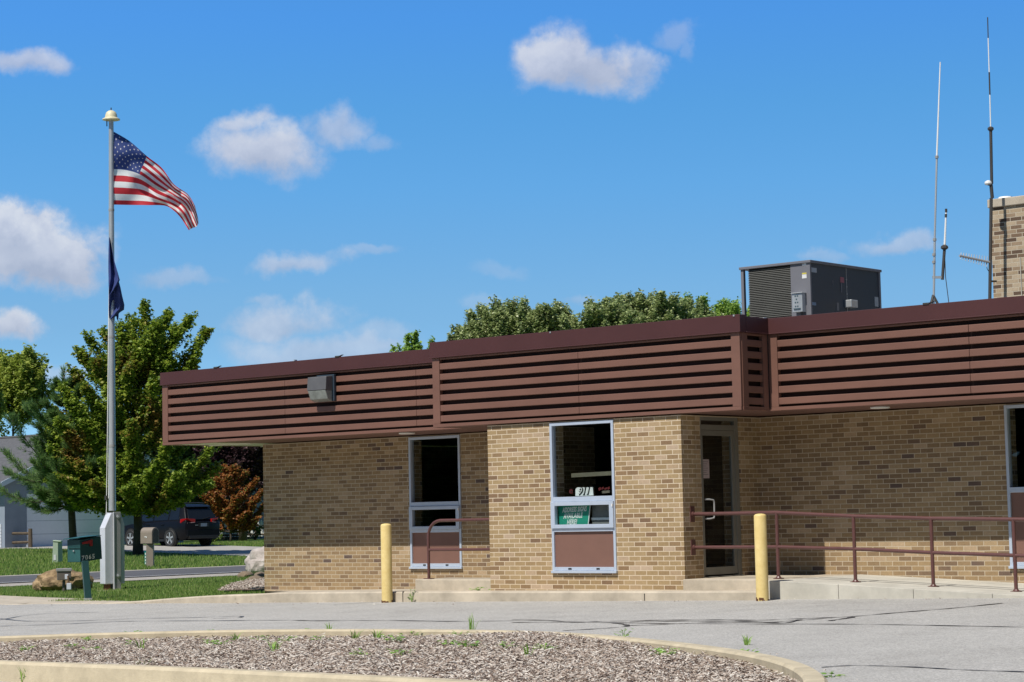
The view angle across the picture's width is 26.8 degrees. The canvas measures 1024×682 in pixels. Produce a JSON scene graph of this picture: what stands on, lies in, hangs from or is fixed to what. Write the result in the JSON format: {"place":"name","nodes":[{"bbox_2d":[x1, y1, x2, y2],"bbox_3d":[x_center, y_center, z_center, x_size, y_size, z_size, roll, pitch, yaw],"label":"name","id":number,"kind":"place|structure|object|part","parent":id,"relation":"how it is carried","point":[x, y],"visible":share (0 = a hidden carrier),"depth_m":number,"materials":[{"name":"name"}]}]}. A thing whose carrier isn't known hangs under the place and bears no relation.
{"place":"outdoors","nodes":[
{"label":"outdoors","id":0,"kind":"place"},
{"bbox_2d":[0,566,245,582],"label":"street","id":1,"kind":"structure","parent":0,"point":[136,573],"depth_m":62.18,"materials":[{"name":"grey asphalt"}]},
{"bbox_2d":[0,544,261,555],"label":"driveway","id":2,"kind":"structure","parent":0,"point":[215,549],"depth_m":84.51,"materials":[{"name":"concrete"}]},
{"bbox_2d":[124,502,219,546],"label":"parked suv","id":3,"kind":"object","parent":2,"relation":"on","point":[200,523],"visible":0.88,"depth_m":87.94,"materials":[{"name":"black paint"}]},
{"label":"front door window","id":4,"kind":"part","parent":3,"relation":"part of","materials":[{"name":"black glass"}]},
{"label":"rear door window","id":5,"kind":"part","parent":3,"relation":"part of","materials":[{"name":"black glass"}]},
{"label":"rear quarter window","id":6,"kind":"part","parent":3,"relation":"part of","materials":[{"name":"black glass"}]},
{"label":"rear window","id":7,"kind":"part","parent":3,"relation":"part of","materials":[{"name":"black glass"}]},
{"bbox_2d":[0,540,263,575],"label":"grass","id":8,"kind":"structure","parent":0,"point":[28,563],"depth_m":73.07,"materials":[{"name":"green plant"}]},
{"bbox_2d":[0,538,264,600],"bbox_3d":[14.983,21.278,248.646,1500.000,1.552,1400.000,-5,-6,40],"label":"ground","id":9,"kind":"structure","parent":0,"point":[262,539],"depth_m":63.78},
{"bbox_2d":[0,383,7,421],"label":"deciduous tree","id":10,"kind":"object","parent":9,"relation":"on","point":[2,406],"visible":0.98,"depth_m":112.09,"materials":[{"name":"green plant"}]},
{"bbox_2d":[12,529,32,546],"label":"split rail fence","id":11,"kind":"object","parent":9,"relation":"on","point":[30,539],"visible":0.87,"depth_m":92.64,"materials":[{"name":"brown wood"}]},
{"bbox_2d":[0,342,53,436],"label":"deciduous tree","id":12,"kind":"object","parent":9,"relation":"on","point":[22,376],"visible":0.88,"depth_m":117.65,"materials":[{"name":"green plant"}]},
{"bbox_2d":[52,540,62,562],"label":"utility pedestal","id":13,"kind":"object","parent":9,"relation":"on","point":[57,551],"visible":0.77,"depth_m":72.23,"materials":[{"name":"green plastic"}]},
{"bbox_2d":[32,569,93,591],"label":"boulder","id":14,"kind":"object","parent":9,"relation":"on","point":[47,580],"visible":0.57,"depth_m":44.79,"materials":[{"name":"stone"}]},
{"bbox_2d":[56,568,71,590],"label":"junction box","id":15,"kind":"object","parent":9,"relation":"on","point":[63,574],"visible":0.98,"depth_m":44.11,"materials":[{"name":"grey plastic"}]},
{"bbox_2d":[0,365,140,539],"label":"pine tree","id":16,"kind":"object","parent":9,"relation":"on","point":[49,496],"visible":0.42,"depth_m":79.04,"materials":[{"name":"green plant"}]},
{"bbox_2d":[0,434,182,547],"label":"house","id":17,"kind":"structure","parent":9,"relation":"on","point":[47,529],"depth_m":94.29,"materials":[{"name":"grey"}]},
{"bbox_2d":[27,494,104,546],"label":"garage door","id":18,"kind":"structure","parent":17,"relation":"in","point":[46,528],"depth_m":94.80,"materials":[{"name":"white metal"}]},
{"bbox_2d":[100,108,125,590],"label":"flagpole","id":19,"kind":"object","parent":9,"relation":"on","point":[112,568],"visible":0.94,"depth_m":44.14,"materials":[{"name":"metal"}]},
{"bbox_2d":[108,237,123,319],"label":"navy flag","id":20,"kind":"object","parent":19,"relation":"hanging from","point":[115,293],"visible":1,"depth_m":44.37,"materials":[{"name":"blue fabric"}]},
{"bbox_2d":[113,132,197,229],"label":"national flag","id":21,"kind":"object","parent":19,"relation":"attached to","point":[141,177],"visible":1,"depth_m":44.77,"materials":[{"name":"multicoloured fabric"}]},
{"bbox_2d":[0,573,237,586],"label":"road shoulder","id":22,"kind":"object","parent":9,"relation":"on","point":[143,578],"visible":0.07,"depth_m":57.34},
{"bbox_2d":[4,565,245,575],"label":"road shoulder","id":23,"kind":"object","parent":9,"relation":"on","point":[135,570],"visible":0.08,"depth_m":67.20},
{"bbox_2d":[39,298,223,555],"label":"maple tree","id":24,"kind":"object","parent":9,"relation":"on","point":[141,364],"visible":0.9,"depth_m":78.03,"materials":[{"name":"green plant"}]},
{"bbox_2d":[0,575,264,600],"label":"grass","id":25,"kind":"structure","parent":9,"relation":"on","point":[141,590],"depth_m":42.90,"materials":[{"name":"green plant"}]},
{"bbox_2d":[140,527,158,566],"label":"mailbox","id":26,"kind":"object","parent":9,"relation":"on","point":[149,537],"visible":0.92,"depth_m":69.28,"materials":[{"name":"beige plastic"}]},
{"bbox_2d":[153,529,158,542],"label":"door","id":27,"kind":"structure","parent":26,"relation":"in","point":[155,532],"depth_m":69.30,"materials":[{"name":"black metal"}]},
{"bbox_2d":[116,412,213,504],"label":"deciduous tree","id":28,"kind":"object","parent":9,"relation":"on","point":[190,451],"visible":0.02,"depth_m":104.81,"materials":[{"name":"green plant"}]},
{"bbox_2d":[183,479,263,540],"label":"house","id":29,"kind":"structure","parent":9,"relation":"on","point":[236,537],"depth_m":111.71,"materials":[{"name":"grey"}]},
{"bbox_2d":[193,446,263,540],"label":"purple leaf tree","id":30,"kind":"object","parent":9,"relation":"on","point":[250,459],"visible":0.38,"depth_m":103.22,"materials":[{"name":"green plant"}]},
{"bbox_2d":[198,463,263,540],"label":"russet shrub","id":31,"kind":"object","parent":9,"relation":"on","point":[232,515],"visible":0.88,"depth_m":99.20,"materials":[{"name":"brown plant"}]},
{"bbox_2d":[218,581,264,590],"bbox_3d":[-5.178,4.801,42.318,1.063,0.048,6.303,-1,-5,-6],"label":"corner bed","id":32,"kind":"object","parent":9,"relation":"on","point":[243,589],"visible":0.14,"depth_m":39.99,"materials":[{"name":"brown stone"}]},
{"bbox_2d":[217,577,264,589],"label":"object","id":33,"kind":"object","parent":32,"relation":"on","point":[255,584],"visible":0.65,"depth_m":41.14,"materials":[{"name":"beige gravel"}]},
{"bbox_2d":[220,527,263,539],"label":"wooden fence","id":34,"kind":"object","parent":9,"relation":"on","point":[236,534],"visible":0.07,"depth_m":110.13,"materials":[{"name":"brown wood"}]},
{"bbox_2d":[222,520,262,536],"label":"picket fence","id":35,"kind":"object","parent":9,"relation":"on","point":[225,525],"visible":0.12,"depth_m":111.38,"materials":[{"name":"white paint"}]},
{"bbox_2d":[237,571,253,577],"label":"edging stone","id":36,"kind":"object","parent":9,"relation":"on","point":[246,573],"visible":0.5,"depth_m":48.43,"materials":[{"name":"beige stone"}]},
{"bbox_2d":[244,546,263,573],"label":"boulder","id":37,"kind":"object","parent":9,"relation":"on","point":[254,561],"visible":0.21,"depth_m":49.65,"materials":[{"name":"stone"}]},
{"bbox_2d":[247,524,263,539],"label":"shrub","id":38,"kind":"object","parent":9,"relation":"on","point":[257,529],"visible":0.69,"depth_m":104.74,"materials":[{"name":"green plant"}]},
{"bbox_2d":[248,575,263,579],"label":"edging stone","id":39,"kind":"object","parent":9,"relation":"on","point":[255,577],"visible":0.36,"depth_m":44.54,"materials":[{"name":"beige stone"}]},
{"bbox_2d":[254,572,263,576],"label":"edging stone","id":40,"kind":"object","parent":9,"relation":"on","point":[261,574],"visible":0.39,"depth_m":47.18,"materials":[{"name":"beige stone"}]},
{"bbox_2d":[0,590,755,604],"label":"kerb","id":41,"kind":"structure","parent":9,"relation":"on","point":[453,596],"depth_m":32.10,"materials":[{"name":"concrete"}]},
{"bbox_2d":[63,535,101,600],"bbox_3d":[-7.810,4.144,39.099,0.591,1.208,0.493,-1,-5,3],"label":"mailbox","id":42,"kind":"object","parent":41,"relation":"on","point":[84,550],"visible":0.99,"depth_m":38.97,"materials":[{"name":"green metal"}]},
{"bbox_2d":[68,547,80,561],"bbox_3d":[-7.931,3.866,38.923,0.227,0.269,0.033,-1,-5,0],"label":"door","id":43,"kind":"structure","parent":42,"relation":"in","point":[73,552],"depth_m":38.92,"materials":[{"name":"green metal"}]},
{"bbox_2d":[389,343,410,351],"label":"deciduous tree","id":44,"kind":"object","parent":9,"relation":"on","point":[394,348],"visible":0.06,"depth_m":80.13,"materials":[{"name":"green plant"}]},
{"bbox_2d":[401,329,434,350],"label":"deciduous tree","id":45,"kind":"object","parent":9,"relation":"on","point":[414,343],"visible":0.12,"depth_m":84.36,"materials":[{"name":"green plant"}]},
{"bbox_2d":[415,577,490,590],"bbox_3d":[-0.621,3.835,33.191,1.647,0.335,0.800,-5,-6,40],"label":"concrete step","id":46,"kind":"object","parent":9,"relation":"on","point":[458,583],"visible":0.42,"depth_m":32.98,"materials":[{"name":"beige concrete"}]},
{"bbox_2d":[423,518,489,578],"bbox_3d":[-0.752,3.192,33.015,1.580,0.929,0.100,-5,-6,40],"label":"handrail","id":47,"kind":"object","parent":46,"relation":"on","point":[432,524],"visible":0.93,"depth_m":33.23,"materials":[{"name":"brown metal"}]},
{"bbox_2d":[446,323,470,340],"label":"deciduous tree","id":48,"kind":"object","parent":9,"relation":"on","point":[454,336],"visible":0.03,"depth_m":76.09,"materials":[{"name":"green plant"}]},
{"bbox_2d":[457,294,558,339],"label":"deciduous tree","id":49,"kind":"object","parent":9,"relation":"on","point":[498,318],"visible":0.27,"depth_m":73.55,"materials":[{"name":"green plant"}]},
{"bbox_2d":[0,598,1023,681],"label":"parking lot","id":50,"kind":"structure","parent":9,"relation":"on","point":[976,644],"depth_m":24.98,"materials":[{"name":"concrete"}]},
{"bbox_2d":[17,665,24,681],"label":"weed","id":51,"kind":"object","parent":50,"relation":"on","point":[21,673],"visible":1,"depth_m":19.65,"materials":[{"name":"green plant"}]},
{"bbox_2d":[381,523,392,602],"bbox_3d":[-1.906,3.381,32.676,0.173,1.210,0.176,-5,-6,40],"label":"bollard","id":52,"kind":"object","parent":50,"relation":"on","point":[386,563],"visible":0.98,"depth_m":32.61,"materials":[{"name":"yellow metal"}]},
{"bbox_2d":[0,630,799,681],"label":"mulch bed","id":53,"kind":"object","parent":50,"relation":"on","point":[667,663],"visible":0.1,"depth_m":18.34,"materials":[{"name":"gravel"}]},
{"bbox_2d":[129,638,145,648],"bbox_3d":[-3.765,3.063,21.751,0.262,0.138,0.139,3,-6,-41],"label":"weed","id":54,"kind":"object","parent":53,"relation":"on","point":[140,644],"visible":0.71,"depth_m":21.73,"materials":[{"name":"green plant"}]},
{"bbox_2d":[211,639,233,644],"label":"weed","id":55,"kind":"object","parent":53,"relation":"on","point":[217,641],"visible":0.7,"depth_m":21.54,"materials":[{"name":"green plant"}]},
{"bbox_2d":[231,632,241,639],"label":"weed","id":56,"kind":"object","parent":53,"relation":"on","point":[235,637],"visible":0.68,"depth_m":23.88,"materials":[{"name":"green plant"}]},
{"bbox_2d":[268,640,281,650],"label":"weed","id":57,"kind":"object","parent":53,"relation":"on","point":[274,646],"visible":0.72,"depth_m":20.16,"materials":[{"name":"green plant"}]},
{"bbox_2d":[347,630,363,638],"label":"weed","id":58,"kind":"object","parent":53,"relation":"on","point":[354,635],"visible":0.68,"depth_m":22.08,"materials":[{"name":"green plant"}]},
{"bbox_2d":[372,628,384,638],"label":"weed","id":59,"kind":"object","parent":53,"relation":"on","point":[378,635],"visible":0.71,"depth_m":21.59,"materials":[{"name":"green plant"}]},
{"bbox_2d":[381,636,404,643],"bbox_3d":[-1.113,2.884,20.737,0.223,0.087,0.260,-5,-6,40],"label":"weed","id":60,"kind":"object","parent":53,"relation":"on","point":[387,639],"visible":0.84,"depth_m":20.72,"materials":[{"name":"green plant"}]},
{"bbox_2d":[386,648,412,655],"bbox_3d":[-0.986,2.737,18.880,0.236,0.093,0.204,-2,-5,13],"label":"weed","id":61,"kind":"object","parent":53,"relation":"on","point":[395,651],"visible":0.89,"depth_m":18.88,"materials":[{"name":"green plant"}]},
{"bbox_2d":[438,640,457,644],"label":"weed","id":62,"kind":"object","parent":53,"relation":"on","point":[447,643],"visible":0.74,"depth_m":19.99,"materials":[{"name":"green plant"}]},
{"bbox_2d":[451,640,476,646],"bbox_3d":[-0.417,2.777,19.611,0.254,0.086,0.209,2,-6,-35],"label":"weed","id":63,"kind":"object","parent":53,"relation":"on","point":[459,643],"visible":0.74,"depth_m":19.61,"materials":[{"name":"green plant"}]},
{"bbox_2d":[499,641,516,647],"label":"weed","id":64,"kind":"object","parent":53,"relation":"on","point":[503,645],"visible":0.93,"depth_m":19.55,"materials":[{"name":"green plant"}]},
{"bbox_2d":[518,642,538,655],"bbox_3d":[0.150,2.647,18.449,0.270,0.136,0.201,1,-5,-28],"label":"weed","id":65,"kind":"object","parent":53,"relation":"on","point":[527,653],"visible":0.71,"depth_m":18.45,"materials":[{"name":"green plant"}]},
{"bbox_2d":[533,643,558,648],"bbox_3d":[0.293,2.754,19.311,0.270,0.089,0.214,-2,-5,10],"label":"weed","id":66,"kind":"object","parent":53,"relation":"on","point":[543,646],"visible":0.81,"depth_m":19.32,"materials":[{"name":"green plant"}]},
{"bbox_2d":[652,648,672,654],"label":"weed","id":67,"kind":"object","parent":53,"relation":"on","point":[660,652],"visible":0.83,"depth_m":18.78,"materials":[{"name":"green plant"}]},
{"bbox_2d":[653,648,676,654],"bbox_3d":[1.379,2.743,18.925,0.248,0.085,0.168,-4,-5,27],"label":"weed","id":68,"kind":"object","parent":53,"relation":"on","point":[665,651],"visible":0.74,"depth_m":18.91,"materials":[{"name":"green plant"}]},
{"bbox_2d":[0,629,827,681],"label":"island kerb","id":69,"kind":"structure","parent":50,"relation":"on","point":[37,671],"depth_m":18.85,"materials":[{"name":"concrete"}]},
{"bbox_2d":[467,615,481,629],"bbox_3d":[-0.442,3.188,24.369,0.246,0.250,0.186,0,-5,-18],"label":"weed","id":70,"kind":"object","parent":50,"relation":"on","point":[470,623],"visible":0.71,"depth_m":24.36,"materials":[{"name":"green plant"}]},
{"bbox_2d":[2,598,968,679],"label":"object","id":71,"kind":"object","parent":50,"relation":"on","point":[502,600],"visible":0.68,"depth_m":31.30,"materials":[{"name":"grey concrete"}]},
{"bbox_2d":[0,602,1023,671],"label":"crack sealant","id":72,"kind":"object","parent":50,"relation":"on","point":[638,621],"visible":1,"depth_m":24.32,"materials":[{"name":"black asphalt"}]},
{"bbox_2d":[614,628,630,636],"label":"weed","id":73,"kind":"object","parent":50,"relation":"on","point":[627,634],"visible":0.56,"depth_m":21.89,"materials":[{"name":"green plant"}]},
{"bbox_2d":[742,635,751,644],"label":"weed","id":74,"kind":"object","parent":50,"relation":"on","point":[746,641],"visible":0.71,"depth_m":20.33,"materials":[{"name":"green plant"}]},
{"bbox_2d":[754,514,768,600],"bbox_3d":[3.283,2.856,28.301,0.175,1.164,0.176,-5,-6,40],"label":"bollard","id":75,"kind":"object","parent":50,"relation":"on","point":[761,555],"visible":0.94,"depth_m":28.24,"materials":[{"name":"yellow metal"}]},
{"bbox_2d":[820,671,842,677],"bbox_3d":[2.444,2.581,16.559,0.280,0.076,0.225,1,-5,-24],"label":"weed","id":76,"kind":"object","parent":50,"relation":"on","point":[831,673],"visible":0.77,"depth_m":16.55,"materials":[{"name":"green plant"}]},
{"bbox_2d":[528,292,644,331],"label":"deciduous tree","id":77,"kind":"object","parent":9,"relation":"on","point":[610,311],"visible":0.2,"depth_m":73.52,"materials":[{"name":"green plant"}]},
{"bbox_2d":[160,195,1023,592],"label":"brick building","id":78,"kind":"structure","parent":9,"relation":"on","point":[910,411],"depth_m":31.17,"materials":[{"name":"beige brick"}]},
{"bbox_2d":[307,374,335,401],"bbox_3d":[-3.153,0.782,35.578,0.468,0.446,0.219,-5,-6,40],"label":"wall light","id":79,"kind":"object","parent":78,"relation":"attached to","point":[321,388],"visible":1,"depth_m":35.49,"materials":[{"name":"grey metal"}]},
{"bbox_2d":[408,435,462,568],"bbox_3d":[-1.269,2.678,35.682,1.173,2.198,0.136,-5,-6,40],"label":"window","id":80,"kind":"structure","parent":78,"relation":"in","point":[444,536],"depth_m":35.65,"materials":[{"name":"white metal"}]},
{"bbox_2d":[558,501,590,524],"bbox_3d":[0.915,2.521,31.373,0.619,0.382,0.009,-5,-6,40],"label":"address sign","id":81,"kind":"object","parent":78,"relation":"on","point":[575,514],"visible":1,"depth_m":31.37,"materials":[{"name":"green plastic"}]},
{"bbox_2d":[549,420,617,572],"bbox_3d":[1.036,2.267,31.215,1.204,2.198,0.136,-5,-6,40],"label":"window","id":82,"kind":"structure","parent":78,"relation":"in","point":[576,548],"depth_m":31.17,"materials":[{"name":"white metal"}]},
{"bbox_2d":[575,487,593,495],"bbox_3d":[1.054,2.188,31.272,0.332,0.125,0.017,-5,-6,40],"label":"number card","id":83,"kind":"object","parent":82,"relation":"attached to","point":[583,491],"visible":1,"depth_m":31.26,"materials":[{"name":"white paper"}]},
{"bbox_2d":[591,505,608,523],"bbox_3d":[1.359,2.575,31.076,0.510,0.420,0.040,-5,-6,40],"label":"grey screen","id":84,"kind":"object","parent":82,"relation":"in","point":[600,514],"visible":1,"depth_m":31.14,"materials":[{"name":"white paint"}]},
{"bbox_2d":[571,471,611,476],"bbox_3d":[1.195,1.955,31.543,0.816,0.072,0.020,-5,-6,40],"label":"blind rail","id":85,"kind":"object","parent":78,"relation":"attached to","point":[605,473],"visible":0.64,"depth_m":31.55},
{"bbox_2d":[598,486,609,492],"bbox_3d":[1.331,2.150,31.028,0.214,0.098,0.006,-5,-6,40],"label":"red lettering","id":86,"kind":"object","parent":78,"relation":"attached to","point":[607,491],"visible":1,"depth_m":31.01},
{"bbox_2d":[703,459,709,477],"bbox_3d":[2.755,1.820,30.600,0.002,0.270,0.184,-5,-6,40],"label":"notice","id":87,"kind":"object","parent":78,"relation":"attached to","point":[705,468],"visible":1,"depth_m":30.61,"materials":[{"name":"white paper"}]},
{"bbox_2d":[701,430,737,574],"bbox_3d":[2.988,2.307,30.763,0.132,2.055,0.826,-5,-6,40],"label":"door","id":88,"kind":"structure","parent":78,"relation":"in","point":[733,569],"depth_m":30.99,"materials":[{"name":"metal"}]},
{"bbox_2d":[739,260,881,317],"bbox_3d":[4.808,-0.523,34.293,1.429,1.287,2.243,-5,-6,40],"label":"rooftop air conditioner","id":89,"kind":"object","parent":78,"relation":"on","point":[796,288],"visible":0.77,"depth_m":33.69,"materials":[{"name":"grey metal"}]},
{"bbox_2d":[930,62,941,303],"bbox_3d":[5.975,-2.149,30.741,0.331,3.734,0.340,-5,-6,40],"label":"whip antenna","id":90,"kind":"object","parent":78,"relation":"on","point":[933,297],"visible":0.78,"depth_m":30.73,"materials":[{"name":"white paint"}]},
{"bbox_2d":[941,209,948,301],"bbox_3d":[6.178,-1.218,30.688,0.113,1.349,0.105,-5,-6,40],"label":"short antenna","id":91,"kind":"object","parent":78,"relation":"on","point":[944,247],"visible":0.98,"depth_m":30.67,"materials":[{"name":"metal"}]},
{"bbox_2d":[984,17,996,298],"bbox_3d":[7.755,-2.860,34.932,0.210,4.875,0.143,1,-5,-29],"label":"mast antenna","id":92,"kind":"object","parent":78,"relation":"on","point":[989,183],"visible":0.97,"depth_m":34.87,"materials":[{"name":"metal"}]},
{"bbox_2d":[959,253,989,270],"bbox_3d":[7.464,-1.263,34.657,0.640,0.310,0.052,1,-5,-28],"label":"yagi antenna","id":93,"kind":"object","parent":92,"relation":"attached to","point":[973,258],"visible":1,"depth_m":34.66,"materials":[{"name":"metal"}]},
{"bbox_2d":[1004,404,1023,568],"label":"window","id":94,"kind":"structure","parent":78,"relation":"in","point":[1015,495],"depth_m":28.90,"materials":[{"name":"white metal"}]},
{"bbox_2d":[615,288,704,323],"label":"deciduous tree","id":95,"kind":"object","parent":9,"relation":"on","point":[659,306],"visible":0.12,"depth_m":75.48,"materials":[{"name":"green plant"}]},
{"bbox_2d":[679,296,723,316],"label":"deciduous tree","id":96,"kind":"object","parent":9,"relation":"on","point":[699,305],"visible":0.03,"depth_m":78.94,"materials":[{"name":"green plant"}]},
{"bbox_2d":[679,291,749,316],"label":"deciduous tree","id":97,"kind":"object","parent":9,"relation":"on","point":[726,307],"visible":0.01,"depth_m":81.67,"materials":[{"name":"green plant"}]},
{"bbox_2d":[683,574,843,589],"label":"concrete landing","id":98,"kind":"structure","parent":9,"relation":"on","point":[746,582],"depth_m":29.67,"materials":[{"name":"concrete"}]},
{"bbox_2d":[768,574,1023,598],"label":"concrete ramp","id":99,"kind":"structure","parent":9,"relation":"on","point":[870,587],"depth_m":27.96,"materials":[{"name":"beige concrete"}]},
{"bbox_2d":[690,506,1023,591],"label":"handrail","id":100,"kind":"object","parent":99,"relation":"on","point":[854,548],"visible":1,"depth_m":28.40,"materials":[{"name":"brown metal"}]},
{"bbox_2d":[282,589,679,591],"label":"pavement","id":101,"kind":"structure","parent":0,"point":[467,590],"depth_m":32.71,"materials":[{"name":"concrete"}]},
{"bbox_2d":[0,0,1023,436],"label":"sky","id":102,"kind":"structure","parent":0,"point":[359,176],"materials":[{"name":"blue"}]}
]}

